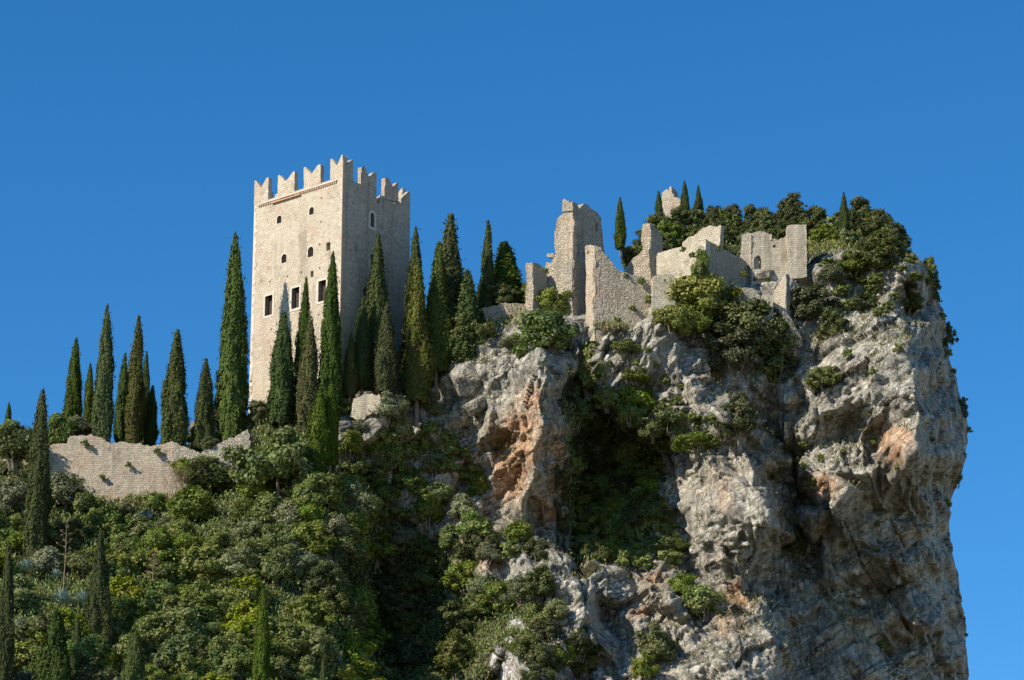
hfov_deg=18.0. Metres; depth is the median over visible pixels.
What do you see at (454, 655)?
shrub
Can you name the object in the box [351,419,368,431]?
shrub
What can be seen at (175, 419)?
cypress tree
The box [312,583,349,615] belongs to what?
shrub
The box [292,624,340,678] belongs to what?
broadleaf tree
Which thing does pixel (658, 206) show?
cypress tree
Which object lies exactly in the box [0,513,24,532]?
shrub
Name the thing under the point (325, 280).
window
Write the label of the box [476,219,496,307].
cypress tree
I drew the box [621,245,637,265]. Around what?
broadleaf tree
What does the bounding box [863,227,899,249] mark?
broadleaf tree
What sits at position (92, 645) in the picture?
shrub
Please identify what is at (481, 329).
shrub
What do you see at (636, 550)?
shrub
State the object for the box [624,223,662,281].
ruined wall
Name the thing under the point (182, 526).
shrub
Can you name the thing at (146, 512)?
boulder
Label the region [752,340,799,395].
shrub
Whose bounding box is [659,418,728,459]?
grass
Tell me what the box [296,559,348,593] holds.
shrub
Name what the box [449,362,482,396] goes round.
boulder
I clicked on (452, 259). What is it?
cypress tree
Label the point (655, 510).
shrub
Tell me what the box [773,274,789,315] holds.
ruined wall
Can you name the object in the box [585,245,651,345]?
curtain wall
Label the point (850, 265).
shrub
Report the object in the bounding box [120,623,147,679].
cypress tree
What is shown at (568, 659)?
shrub
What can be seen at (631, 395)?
shrub
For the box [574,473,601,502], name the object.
shrub
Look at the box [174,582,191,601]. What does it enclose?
shrub
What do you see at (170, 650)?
shrub
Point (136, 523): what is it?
shrub
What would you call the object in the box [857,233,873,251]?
broadleaf tree
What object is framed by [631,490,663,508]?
shrub
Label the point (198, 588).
shrub
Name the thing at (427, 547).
shrub
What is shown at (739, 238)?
broadleaf tree
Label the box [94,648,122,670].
shrub
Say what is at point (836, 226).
broadleaf tree
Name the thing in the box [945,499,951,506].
shrub
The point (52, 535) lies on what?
shrub
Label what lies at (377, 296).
cypress tree
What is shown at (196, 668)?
shrub
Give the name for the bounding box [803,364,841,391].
shrub
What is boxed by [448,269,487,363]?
cypress tree
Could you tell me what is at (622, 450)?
shrub
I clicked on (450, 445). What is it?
scrub
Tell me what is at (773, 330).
shrub
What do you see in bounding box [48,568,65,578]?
agave
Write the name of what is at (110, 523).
broadleaf tree
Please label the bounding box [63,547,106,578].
shrub
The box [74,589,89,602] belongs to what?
agave
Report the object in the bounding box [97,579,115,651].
cypress tree
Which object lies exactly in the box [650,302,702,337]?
shrub
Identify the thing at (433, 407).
shrub
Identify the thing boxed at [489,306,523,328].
grass
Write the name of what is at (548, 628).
shrub
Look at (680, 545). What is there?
shrub
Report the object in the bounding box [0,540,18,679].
cypress tree
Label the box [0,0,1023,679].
sky
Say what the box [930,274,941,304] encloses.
shrub
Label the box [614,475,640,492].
shrub
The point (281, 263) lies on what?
window
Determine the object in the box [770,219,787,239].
broadleaf tree
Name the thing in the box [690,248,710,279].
shrub
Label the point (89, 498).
shrub
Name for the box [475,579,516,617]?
shrub
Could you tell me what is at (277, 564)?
shrub
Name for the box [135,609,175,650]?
shrub
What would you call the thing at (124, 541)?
shrub
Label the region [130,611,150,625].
shrub
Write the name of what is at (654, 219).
broadleaf tree
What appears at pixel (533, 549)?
shrub
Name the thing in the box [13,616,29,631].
shrub
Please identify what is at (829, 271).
shrub
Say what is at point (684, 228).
broadleaf tree
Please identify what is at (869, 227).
broadleaf tree
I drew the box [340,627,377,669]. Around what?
broadleaf tree
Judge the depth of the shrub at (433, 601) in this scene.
356.53 m
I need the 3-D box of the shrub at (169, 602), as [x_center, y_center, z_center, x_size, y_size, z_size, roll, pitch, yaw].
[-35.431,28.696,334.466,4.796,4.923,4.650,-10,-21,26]
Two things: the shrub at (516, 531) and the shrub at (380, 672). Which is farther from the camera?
the shrub at (516, 531)
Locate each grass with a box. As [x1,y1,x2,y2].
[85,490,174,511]
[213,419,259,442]
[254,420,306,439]
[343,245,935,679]
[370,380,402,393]
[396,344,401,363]
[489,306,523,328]
[584,319,643,339]
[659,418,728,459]
[806,237,857,251]
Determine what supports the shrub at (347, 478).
on the cliff
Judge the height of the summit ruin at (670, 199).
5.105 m
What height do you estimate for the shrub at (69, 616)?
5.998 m
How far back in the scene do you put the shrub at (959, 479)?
390.22 m
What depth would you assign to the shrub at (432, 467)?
364.96 m
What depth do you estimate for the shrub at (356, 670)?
330.94 m
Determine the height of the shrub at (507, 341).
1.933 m
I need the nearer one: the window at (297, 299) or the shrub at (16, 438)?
the shrub at (16, 438)
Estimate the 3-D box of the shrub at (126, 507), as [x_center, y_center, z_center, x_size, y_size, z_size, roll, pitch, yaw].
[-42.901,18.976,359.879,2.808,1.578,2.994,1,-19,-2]
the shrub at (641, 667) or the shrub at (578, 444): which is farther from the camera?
the shrub at (578, 444)
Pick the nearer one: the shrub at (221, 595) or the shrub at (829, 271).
the shrub at (221, 595)
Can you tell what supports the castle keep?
on the cliff
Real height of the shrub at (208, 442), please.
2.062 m
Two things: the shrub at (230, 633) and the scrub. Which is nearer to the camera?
the shrub at (230, 633)
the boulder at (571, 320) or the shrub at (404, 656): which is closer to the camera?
the shrub at (404, 656)
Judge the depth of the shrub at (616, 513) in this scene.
365.12 m
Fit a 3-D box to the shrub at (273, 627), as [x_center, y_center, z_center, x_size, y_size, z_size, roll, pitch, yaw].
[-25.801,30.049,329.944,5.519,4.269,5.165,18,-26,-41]
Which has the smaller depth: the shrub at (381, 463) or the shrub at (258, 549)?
the shrub at (258, 549)
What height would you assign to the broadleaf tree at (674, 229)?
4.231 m
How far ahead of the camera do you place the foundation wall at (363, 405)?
361.86 m
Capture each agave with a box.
[13,557,38,570]
[45,518,77,605]
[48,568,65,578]
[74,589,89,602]
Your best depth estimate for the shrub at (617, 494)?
368.99 m
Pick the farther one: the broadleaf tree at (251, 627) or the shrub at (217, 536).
the shrub at (217, 536)
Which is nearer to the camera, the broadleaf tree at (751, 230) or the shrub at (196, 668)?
the shrub at (196, 668)
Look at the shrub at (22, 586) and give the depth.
338.30 m
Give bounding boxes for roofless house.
[655,239,747,310]
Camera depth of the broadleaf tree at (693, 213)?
404.94 m
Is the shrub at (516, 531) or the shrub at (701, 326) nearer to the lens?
the shrub at (516, 531)
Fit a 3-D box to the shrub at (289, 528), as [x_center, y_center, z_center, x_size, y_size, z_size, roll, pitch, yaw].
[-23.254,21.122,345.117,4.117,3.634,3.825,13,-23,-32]
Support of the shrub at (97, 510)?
on the cliff
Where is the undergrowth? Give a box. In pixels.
[0,224,868,679]
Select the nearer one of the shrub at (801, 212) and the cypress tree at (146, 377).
the cypress tree at (146, 377)
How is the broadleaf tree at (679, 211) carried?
on the cliff
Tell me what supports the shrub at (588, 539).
on the cliff
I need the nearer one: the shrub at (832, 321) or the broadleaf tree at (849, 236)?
the shrub at (832, 321)
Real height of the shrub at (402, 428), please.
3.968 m
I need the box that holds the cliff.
[0,226,968,679]
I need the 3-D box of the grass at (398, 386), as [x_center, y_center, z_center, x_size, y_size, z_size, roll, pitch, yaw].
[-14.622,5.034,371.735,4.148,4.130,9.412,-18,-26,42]
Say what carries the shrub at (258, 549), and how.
on the cliff
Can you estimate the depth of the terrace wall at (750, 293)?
376.07 m
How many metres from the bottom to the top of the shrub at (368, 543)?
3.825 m
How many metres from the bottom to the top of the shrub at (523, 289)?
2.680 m
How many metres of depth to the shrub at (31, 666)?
324.87 m
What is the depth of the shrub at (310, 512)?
346.99 m
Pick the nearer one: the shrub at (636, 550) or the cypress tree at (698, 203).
the shrub at (636, 550)
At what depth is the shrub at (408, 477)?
363.15 m
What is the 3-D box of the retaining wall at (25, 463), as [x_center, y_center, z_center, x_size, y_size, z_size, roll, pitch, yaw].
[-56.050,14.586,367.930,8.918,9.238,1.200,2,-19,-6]
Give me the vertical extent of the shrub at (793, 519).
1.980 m
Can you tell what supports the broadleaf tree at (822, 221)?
on the cliff
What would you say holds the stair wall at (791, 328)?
on the cliff
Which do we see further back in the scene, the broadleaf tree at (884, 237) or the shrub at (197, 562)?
the broadleaf tree at (884, 237)
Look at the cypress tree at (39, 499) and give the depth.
349.94 m
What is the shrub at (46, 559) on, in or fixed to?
on the cliff
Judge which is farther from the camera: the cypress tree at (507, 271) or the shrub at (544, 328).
the cypress tree at (507, 271)
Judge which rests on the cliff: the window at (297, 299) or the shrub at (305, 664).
the shrub at (305, 664)
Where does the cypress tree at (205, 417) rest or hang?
on the cliff
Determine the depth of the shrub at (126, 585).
336.78 m
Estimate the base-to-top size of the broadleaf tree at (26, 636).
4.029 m
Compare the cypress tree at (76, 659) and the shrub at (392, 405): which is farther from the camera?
the shrub at (392, 405)
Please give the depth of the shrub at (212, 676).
317.94 m
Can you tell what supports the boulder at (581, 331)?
on the cliff
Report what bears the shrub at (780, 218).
on the cliff
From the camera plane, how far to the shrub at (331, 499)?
349.54 m
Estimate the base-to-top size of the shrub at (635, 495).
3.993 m
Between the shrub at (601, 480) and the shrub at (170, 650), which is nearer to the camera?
the shrub at (170, 650)
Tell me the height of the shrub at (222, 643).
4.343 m
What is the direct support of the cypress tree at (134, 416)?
on the cliff
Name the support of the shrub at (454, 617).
on the cliff
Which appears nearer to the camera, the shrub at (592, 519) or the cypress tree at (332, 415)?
the cypress tree at (332, 415)
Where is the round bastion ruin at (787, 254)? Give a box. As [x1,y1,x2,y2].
[740,224,806,284]
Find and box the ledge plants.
[342,245,932,679]
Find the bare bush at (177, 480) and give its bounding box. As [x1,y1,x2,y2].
[161,460,205,516]
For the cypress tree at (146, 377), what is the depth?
378.90 m
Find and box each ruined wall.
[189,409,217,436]
[525,263,546,314]
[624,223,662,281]
[649,274,675,314]
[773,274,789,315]
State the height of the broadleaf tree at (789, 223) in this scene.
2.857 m
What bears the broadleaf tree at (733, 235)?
on the cliff
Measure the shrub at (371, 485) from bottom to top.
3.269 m
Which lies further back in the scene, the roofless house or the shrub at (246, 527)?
the roofless house
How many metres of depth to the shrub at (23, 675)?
320.63 m
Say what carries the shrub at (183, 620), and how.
on the cliff
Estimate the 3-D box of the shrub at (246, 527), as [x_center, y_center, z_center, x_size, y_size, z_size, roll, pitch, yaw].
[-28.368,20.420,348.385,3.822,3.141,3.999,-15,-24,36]
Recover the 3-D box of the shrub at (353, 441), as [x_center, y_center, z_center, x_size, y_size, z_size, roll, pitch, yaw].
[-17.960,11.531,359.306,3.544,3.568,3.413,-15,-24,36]
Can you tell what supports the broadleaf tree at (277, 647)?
on the cliff
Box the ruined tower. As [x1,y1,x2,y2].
[545,199,604,317]
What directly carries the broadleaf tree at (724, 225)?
on the cliff
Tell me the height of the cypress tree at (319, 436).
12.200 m
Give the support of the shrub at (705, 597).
on the cliff
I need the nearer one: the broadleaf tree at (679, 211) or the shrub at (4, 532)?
the shrub at (4, 532)
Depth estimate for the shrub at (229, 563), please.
340.40 m
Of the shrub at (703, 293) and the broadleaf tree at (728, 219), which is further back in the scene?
the broadleaf tree at (728, 219)
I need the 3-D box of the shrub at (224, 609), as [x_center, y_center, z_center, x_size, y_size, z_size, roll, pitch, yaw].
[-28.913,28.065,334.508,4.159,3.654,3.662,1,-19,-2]
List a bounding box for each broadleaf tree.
[14,627,29,637]
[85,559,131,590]
[86,501,129,543]
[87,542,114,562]
[127,524,179,577]
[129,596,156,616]
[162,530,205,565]
[193,590,242,625]
[204,650,228,670]
[217,668,241,679]
[218,642,253,673]
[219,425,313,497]
[231,617,255,645]
[239,636,290,667]
[269,655,305,679]
[274,621,312,656]
[285,592,336,626]
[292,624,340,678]
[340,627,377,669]
[620,244,642,267]
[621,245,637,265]
[623,252,640,264]
[631,228,663,244]
[642,213,665,231]
[647,212,666,222]
[656,221,683,240]
[661,215,672,224]
[662,232,683,248]
[668,216,685,226]
[670,205,691,224]
[678,232,693,240]
[679,224,688,232]
[684,225,698,234]
[688,207,703,222]
[697,212,725,227]
[704,204,721,218]
[711,220,730,243]
[717,209,733,226]
[721,203,743,219]
[724,228,736,242]
[736,233,743,245]
[743,204,759,219]
[743,214,760,222]
[744,227,758,233]
[746,213,777,231]
[753,206,772,219]
[753,208,769,215]
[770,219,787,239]
[775,192,807,210]
[775,206,797,220]
[786,215,803,225]
[806,205,829,221]
[809,222,838,244]
[811,216,826,227]
[831,219,854,236]
[833,211,849,218]
[839,229,858,246]
[848,196,876,227]
[855,216,877,236]
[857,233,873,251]
[861,213,884,232]
[863,207,893,228]
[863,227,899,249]
[888,221,906,239]
[894,241,911,258]
[897,233,912,247]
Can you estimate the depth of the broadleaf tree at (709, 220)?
403.75 m
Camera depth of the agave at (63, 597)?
337.46 m
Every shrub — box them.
[0,418,32,471]
[0,473,27,514]
[0,508,15,546]
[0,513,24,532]
[0,548,12,571]
[0,570,47,612]
[1,530,25,559]
[13,607,67,645]
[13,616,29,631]
[14,638,40,671]
[16,669,33,679]
[22,650,39,673]
[29,545,63,573]
[32,605,91,644]
[47,412,76,444]
[47,516,90,551]
[47,519,68,548]
[49,470,91,517]
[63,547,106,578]
[66,414,92,435]
[66,631,112,672]
[71,492,98,511]
[72,497,105,522]
[73,663,113,679]
[76,653,117,679]
[84,418,92,434]
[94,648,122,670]
[106,549,138,576]
[109,574,145,598]
[111,532,139,552]
[111,593,140,621]
[111,616,131,641]
[111,632,154,666]
[116,502,138,513]
[116,514,153,539]
[125,547,151,570]
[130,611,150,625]
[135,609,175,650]
[139,558,179,589]
[141,491,167,512]
[143,577,177,609]
[145,657,176,679]
[145,664,167,679]
[149,593,188,617]
[149,672,184,679]
[151,631,212,668]
[156,523,174,536]
[165,482,217,526]
[165,602,226,639]
[168,520,196,540]
[169,455,196,484]
[169,650,217,679]
[171,566,194,586]
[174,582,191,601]
[175,454,237,495]
[178,543,224,582]
[180,577,232,609]
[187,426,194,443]
[199,670,233,679]
[200,436,219,449]
[203,527,237,550]
[203,633,244,662]
[205,582,272,612]
[212,544,262,579]
[218,594,243,620]
[220,599,281,633]
[220,646,252,678]
[224,628,251,644]
[227,574,272,605]
[228,499,254,521]
[231,538,275,566]
[232,516,262,537]
[236,467,275,499]
[242,617,282,641]
[247,399,268,424]
[247,489,281,526]
[254,522,286,551]
[259,544,296,586]
[267,500,305,527]
[270,533,304,554]
[278,521,309,540]
[283,482,318,505]
[286,467,337,497]
[290,654,319,679]
[291,517,336,555]
[291,548,319,576]
[293,501,331,524]
[294,619,323,632]
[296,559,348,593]
[303,472,346,515]
[311,551,340,567]
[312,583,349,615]
[322,514,349,534]
[325,529,367,575]
[327,531,367,574]
[328,511,360,534]
[331,597,370,634]
[333,657,386,679]
[338,429,366,459]
[338,471,368,495]
[339,480,378,519]
[341,400,351,416]
[341,451,370,476]
[343,508,370,545]
[343,580,378,626]
[349,572,370,588]
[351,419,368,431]
[361,617,393,649]
[362,540,373,561]
[363,437,387,459]
[364,480,377,497]
[366,453,394,476]
[366,490,385,522]
[368,390,410,427]
[369,530,400,568]
[369,661,391,679]
[372,475,401,511]
[372,631,430,672]
[379,439,407,468]
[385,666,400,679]
[389,414,415,449]
[390,526,418,551]
[392,464,429,494]
[393,564,431,596]
[402,562,443,598]
[410,632,446,663]
[412,491,445,530]
[414,663,438,679]
[415,537,439,563]
[418,592,447,619]
[419,448,455,474]
[422,479,455,504]
[422,664,453,679]
[424,399,445,415]
[431,628,474,679]
[435,523,457,555]
[436,600,477,633]
[439,559,475,597]
[447,492,477,523]
[449,509,485,539]
[450,313,497,346]
[452,529,501,561]
[457,462,482,486]
[463,575,498,595]
[465,473,490,495]
[465,592,493,616]
[472,541,503,565]
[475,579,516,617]
[481,277,506,303]
[487,285,523,305]
[496,575,527,606]
[497,336,523,348]
[502,518,534,544]
[504,627,545,656]
[510,304,577,357]
[512,632,556,671]
[518,660,555,679]
[521,281,526,297]
[521,537,548,562]
[521,598,545,628]
[522,286,573,307]
[522,563,557,606]
[532,619,563,641]
[535,598,569,621]
[544,653,564,673]
[547,298,569,314]
[554,640,579,665]
[567,387,595,430]
[567,624,600,662]
[569,434,601,463]
[570,533,597,552]
[571,342,608,401]
[571,490,594,515]
[572,653,598,677]
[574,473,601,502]
[575,504,605,531]
[576,507,625,539]
[578,395,604,430]
[580,539,615,563]
[584,472,612,493]
[591,384,625,412]
[594,516,616,534]
[600,498,625,516]
[602,534,629,554]
[607,486,629,501]
[609,500,627,521]
[610,440,637,464]
[612,336,642,354]
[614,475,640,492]
[615,404,648,427]
[616,384,657,410]
[618,495,642,532]
[620,523,640,539]
[621,366,651,385]
[624,485,649,509]
[627,475,660,499]
[627,541,647,559]
[629,653,660,679]
[631,456,667,485]
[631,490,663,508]
[633,620,679,662]
[634,490,678,528]
[637,420,663,443]
[638,402,687,436]
[640,532,677,559]
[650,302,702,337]
[652,518,679,533]
[662,241,671,250]
[662,273,743,318]
[665,532,691,552]
[666,571,696,598]
[671,430,716,451]
[680,302,712,346]
[682,584,724,622]
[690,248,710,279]
[700,320,761,381]
[704,295,754,338]
[716,390,759,444]
[719,297,799,355]
[729,221,750,235]
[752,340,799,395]
[769,212,783,219]
[783,206,809,224]
[783,523,807,560]
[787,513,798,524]
[790,281,850,330]
[792,216,821,241]
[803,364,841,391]
[814,263,849,286]
[815,306,849,338]
[842,258,866,277]
[848,292,880,311]
[849,242,902,273]
[895,292,923,313]
[923,255,938,279]
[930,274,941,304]
[943,322,958,349]
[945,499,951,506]
[955,472,962,488]
[957,399,968,423]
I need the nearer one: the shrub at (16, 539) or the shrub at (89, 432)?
the shrub at (16, 539)
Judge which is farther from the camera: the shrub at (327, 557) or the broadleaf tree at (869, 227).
the broadleaf tree at (869, 227)
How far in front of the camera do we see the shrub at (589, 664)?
343.51 m
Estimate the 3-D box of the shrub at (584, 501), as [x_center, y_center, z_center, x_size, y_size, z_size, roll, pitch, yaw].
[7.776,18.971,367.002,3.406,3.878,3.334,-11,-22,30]
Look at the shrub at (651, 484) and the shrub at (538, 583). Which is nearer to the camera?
the shrub at (538, 583)
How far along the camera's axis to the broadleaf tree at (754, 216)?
406.03 m
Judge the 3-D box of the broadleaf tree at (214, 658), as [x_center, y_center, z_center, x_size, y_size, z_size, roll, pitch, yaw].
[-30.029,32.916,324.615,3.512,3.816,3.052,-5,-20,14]
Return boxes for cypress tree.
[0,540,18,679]
[5,402,11,420]
[22,389,53,561]
[31,606,75,679]
[61,336,83,435]
[69,617,82,678]
[82,363,93,435]
[82,529,112,636]
[90,304,115,442]
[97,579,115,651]
[113,353,127,442]
[120,315,148,443]
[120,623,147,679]
[140,351,150,444]
[142,385,160,445]
[156,329,191,445]
[190,358,217,451]
[212,231,251,442]
[250,587,272,679]
[263,311,297,428]
[293,276,312,423]
[293,315,321,438]
[306,387,331,475]
[317,251,344,419]
[320,658,325,679]
[325,384,339,473]
[342,333,360,404]
[354,296,373,395]
[365,232,391,395]
[374,301,400,394]
[399,258,434,426]
[400,225,424,360]
[426,241,453,393]
[441,213,464,325]
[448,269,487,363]
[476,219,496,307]
[493,241,525,304]
[612,197,626,257]
[654,191,665,214]
[680,181,689,209]
[693,185,703,209]
[837,192,851,241]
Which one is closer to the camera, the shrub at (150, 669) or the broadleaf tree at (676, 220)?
the shrub at (150, 669)
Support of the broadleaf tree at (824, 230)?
on the cliff
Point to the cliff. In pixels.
(896, 580)
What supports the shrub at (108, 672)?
on the cliff
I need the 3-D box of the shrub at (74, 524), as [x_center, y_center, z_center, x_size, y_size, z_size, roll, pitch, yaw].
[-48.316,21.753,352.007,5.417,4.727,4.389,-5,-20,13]
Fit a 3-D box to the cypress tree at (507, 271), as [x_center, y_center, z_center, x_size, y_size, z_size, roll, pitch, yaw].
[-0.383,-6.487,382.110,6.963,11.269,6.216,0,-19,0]
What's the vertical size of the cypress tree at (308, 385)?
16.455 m
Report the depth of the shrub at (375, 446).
362.45 m
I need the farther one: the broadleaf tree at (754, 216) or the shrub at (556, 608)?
the broadleaf tree at (754, 216)
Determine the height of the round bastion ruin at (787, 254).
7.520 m
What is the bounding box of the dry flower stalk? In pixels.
[145,550,162,580]
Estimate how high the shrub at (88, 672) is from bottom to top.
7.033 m
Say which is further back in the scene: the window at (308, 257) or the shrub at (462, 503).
the window at (308, 257)
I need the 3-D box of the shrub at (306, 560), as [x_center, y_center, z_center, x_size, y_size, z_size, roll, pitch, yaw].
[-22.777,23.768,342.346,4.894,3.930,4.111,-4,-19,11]
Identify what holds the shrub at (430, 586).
on the cliff
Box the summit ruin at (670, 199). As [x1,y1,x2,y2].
[661,186,685,224]
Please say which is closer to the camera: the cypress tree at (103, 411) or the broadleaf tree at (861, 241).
the cypress tree at (103, 411)
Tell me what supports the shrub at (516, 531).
on the cliff
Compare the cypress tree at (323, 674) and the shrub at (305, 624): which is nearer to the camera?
the cypress tree at (323, 674)
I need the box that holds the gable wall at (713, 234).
[682,225,723,247]
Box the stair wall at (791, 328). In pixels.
[780,311,802,348]
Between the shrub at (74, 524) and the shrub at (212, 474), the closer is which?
the shrub at (74, 524)
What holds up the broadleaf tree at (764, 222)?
on the cliff
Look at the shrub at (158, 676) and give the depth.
320.48 m
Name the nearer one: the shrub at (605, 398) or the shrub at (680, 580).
the shrub at (680, 580)
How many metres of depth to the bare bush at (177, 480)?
357.16 m
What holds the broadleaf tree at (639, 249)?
on the cliff
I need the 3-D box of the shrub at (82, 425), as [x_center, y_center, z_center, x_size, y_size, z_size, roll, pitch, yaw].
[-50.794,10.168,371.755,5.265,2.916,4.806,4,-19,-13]
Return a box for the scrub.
[80,209,972,648]
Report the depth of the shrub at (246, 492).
352.85 m
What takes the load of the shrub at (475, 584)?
on the cliff
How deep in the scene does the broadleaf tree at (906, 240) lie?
390.79 m
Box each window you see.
[263,292,274,318]
[276,215,281,224]
[280,253,287,264]
[289,284,301,311]
[307,246,313,258]
[308,206,314,216]
[316,277,327,304]
[368,210,375,230]
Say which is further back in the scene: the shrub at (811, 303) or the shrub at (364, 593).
the shrub at (811, 303)
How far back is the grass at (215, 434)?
368.61 m
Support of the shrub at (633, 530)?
on the cliff
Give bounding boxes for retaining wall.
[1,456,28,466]
[48,434,180,504]
[172,429,253,496]
[482,303,525,322]
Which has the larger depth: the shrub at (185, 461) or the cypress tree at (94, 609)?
the shrub at (185, 461)
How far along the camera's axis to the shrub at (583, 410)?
366.61 m
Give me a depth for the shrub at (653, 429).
363.59 m
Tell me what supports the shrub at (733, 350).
on the cliff
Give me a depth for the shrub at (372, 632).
352.70 m
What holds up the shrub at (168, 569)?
on the cliff
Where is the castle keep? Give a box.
[249,155,409,412]
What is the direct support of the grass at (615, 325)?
on the cliff
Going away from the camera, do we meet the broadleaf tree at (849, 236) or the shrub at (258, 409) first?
the shrub at (258, 409)
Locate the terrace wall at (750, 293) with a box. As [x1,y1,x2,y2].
[740,287,772,327]
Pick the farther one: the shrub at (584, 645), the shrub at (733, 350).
the shrub at (733, 350)
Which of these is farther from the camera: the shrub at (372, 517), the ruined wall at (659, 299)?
the ruined wall at (659, 299)
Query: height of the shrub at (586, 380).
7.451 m
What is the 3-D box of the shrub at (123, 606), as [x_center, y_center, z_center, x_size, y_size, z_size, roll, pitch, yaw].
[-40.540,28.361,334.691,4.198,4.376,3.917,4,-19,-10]
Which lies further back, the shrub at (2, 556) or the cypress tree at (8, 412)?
the cypress tree at (8, 412)
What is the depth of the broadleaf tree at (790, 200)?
405.61 m
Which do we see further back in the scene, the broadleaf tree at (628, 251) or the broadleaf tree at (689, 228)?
the broadleaf tree at (689, 228)
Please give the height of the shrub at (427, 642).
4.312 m
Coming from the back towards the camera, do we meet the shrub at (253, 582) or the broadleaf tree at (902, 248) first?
the broadleaf tree at (902, 248)
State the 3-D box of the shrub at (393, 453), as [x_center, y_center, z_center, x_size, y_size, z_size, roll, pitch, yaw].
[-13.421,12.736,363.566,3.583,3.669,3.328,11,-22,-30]
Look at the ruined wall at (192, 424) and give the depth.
378.37 m
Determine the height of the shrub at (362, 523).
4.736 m
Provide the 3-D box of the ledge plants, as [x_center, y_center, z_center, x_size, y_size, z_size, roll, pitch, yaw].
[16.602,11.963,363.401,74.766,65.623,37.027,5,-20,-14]
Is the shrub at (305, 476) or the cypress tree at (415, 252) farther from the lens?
the cypress tree at (415, 252)
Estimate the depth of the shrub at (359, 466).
358.90 m
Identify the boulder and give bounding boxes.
[136,509,152,518]
[360,416,384,445]
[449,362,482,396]
[465,392,491,415]
[564,318,575,331]
[571,321,585,338]
[753,270,774,280]
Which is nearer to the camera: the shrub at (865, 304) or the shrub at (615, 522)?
the shrub at (615, 522)
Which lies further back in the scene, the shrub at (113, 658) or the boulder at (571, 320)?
the boulder at (571, 320)
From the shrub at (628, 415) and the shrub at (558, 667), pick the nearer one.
the shrub at (558, 667)
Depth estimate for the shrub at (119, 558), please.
344.30 m
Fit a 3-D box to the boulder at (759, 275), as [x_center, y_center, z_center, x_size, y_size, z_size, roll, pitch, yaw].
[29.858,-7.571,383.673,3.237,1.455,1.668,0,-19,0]
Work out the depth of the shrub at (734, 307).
371.90 m
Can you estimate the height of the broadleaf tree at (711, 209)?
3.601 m
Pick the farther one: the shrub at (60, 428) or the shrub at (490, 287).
the shrub at (490, 287)
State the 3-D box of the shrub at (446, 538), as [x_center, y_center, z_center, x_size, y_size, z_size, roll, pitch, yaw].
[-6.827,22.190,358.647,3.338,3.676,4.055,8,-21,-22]
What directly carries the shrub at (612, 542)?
on the cliff
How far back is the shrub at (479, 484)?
365.75 m
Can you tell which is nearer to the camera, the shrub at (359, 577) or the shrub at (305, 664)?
the shrub at (305, 664)
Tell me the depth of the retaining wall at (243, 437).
363.42 m
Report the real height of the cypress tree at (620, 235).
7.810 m
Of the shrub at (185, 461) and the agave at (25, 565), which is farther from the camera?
the shrub at (185, 461)
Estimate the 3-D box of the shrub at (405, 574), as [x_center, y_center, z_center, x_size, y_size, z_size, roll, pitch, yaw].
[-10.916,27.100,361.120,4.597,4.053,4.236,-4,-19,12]
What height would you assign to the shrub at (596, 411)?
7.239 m
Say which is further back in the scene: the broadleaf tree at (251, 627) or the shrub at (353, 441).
the shrub at (353, 441)
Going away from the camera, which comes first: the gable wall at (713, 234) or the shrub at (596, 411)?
the shrub at (596, 411)
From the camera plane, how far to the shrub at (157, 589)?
336.54 m
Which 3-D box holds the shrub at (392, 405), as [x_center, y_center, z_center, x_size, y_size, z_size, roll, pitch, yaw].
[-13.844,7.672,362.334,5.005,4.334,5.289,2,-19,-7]
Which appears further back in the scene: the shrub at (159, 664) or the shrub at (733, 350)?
the shrub at (733, 350)
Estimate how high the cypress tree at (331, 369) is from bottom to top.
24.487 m
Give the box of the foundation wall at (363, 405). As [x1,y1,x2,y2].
[349,393,381,420]
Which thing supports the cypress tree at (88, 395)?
on the cliff
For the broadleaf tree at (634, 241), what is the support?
on the cliff
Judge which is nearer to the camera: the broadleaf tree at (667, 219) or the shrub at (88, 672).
the shrub at (88, 672)
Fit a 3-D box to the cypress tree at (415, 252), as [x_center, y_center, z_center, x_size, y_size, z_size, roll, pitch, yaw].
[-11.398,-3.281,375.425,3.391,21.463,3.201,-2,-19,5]
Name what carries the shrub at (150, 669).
on the cliff
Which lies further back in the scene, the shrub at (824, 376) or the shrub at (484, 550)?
the shrub at (824, 376)
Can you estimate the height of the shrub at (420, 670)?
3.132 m
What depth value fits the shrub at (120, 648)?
327.36 m
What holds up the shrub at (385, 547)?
on the cliff
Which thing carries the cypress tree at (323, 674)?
on the cliff
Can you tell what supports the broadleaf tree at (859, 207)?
on the cliff
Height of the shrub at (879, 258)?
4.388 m
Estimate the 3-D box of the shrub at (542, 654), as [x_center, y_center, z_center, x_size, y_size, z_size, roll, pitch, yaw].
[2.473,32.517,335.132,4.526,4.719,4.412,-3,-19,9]
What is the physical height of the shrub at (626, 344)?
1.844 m
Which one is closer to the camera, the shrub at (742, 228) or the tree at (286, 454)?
the tree at (286, 454)
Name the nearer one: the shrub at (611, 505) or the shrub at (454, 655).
the shrub at (454, 655)
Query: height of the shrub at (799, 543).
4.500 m
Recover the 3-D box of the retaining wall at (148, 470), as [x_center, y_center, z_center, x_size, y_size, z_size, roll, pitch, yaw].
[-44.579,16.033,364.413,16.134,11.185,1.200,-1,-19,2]
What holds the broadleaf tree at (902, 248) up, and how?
on the cliff
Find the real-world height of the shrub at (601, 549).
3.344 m
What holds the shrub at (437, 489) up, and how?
on the cliff

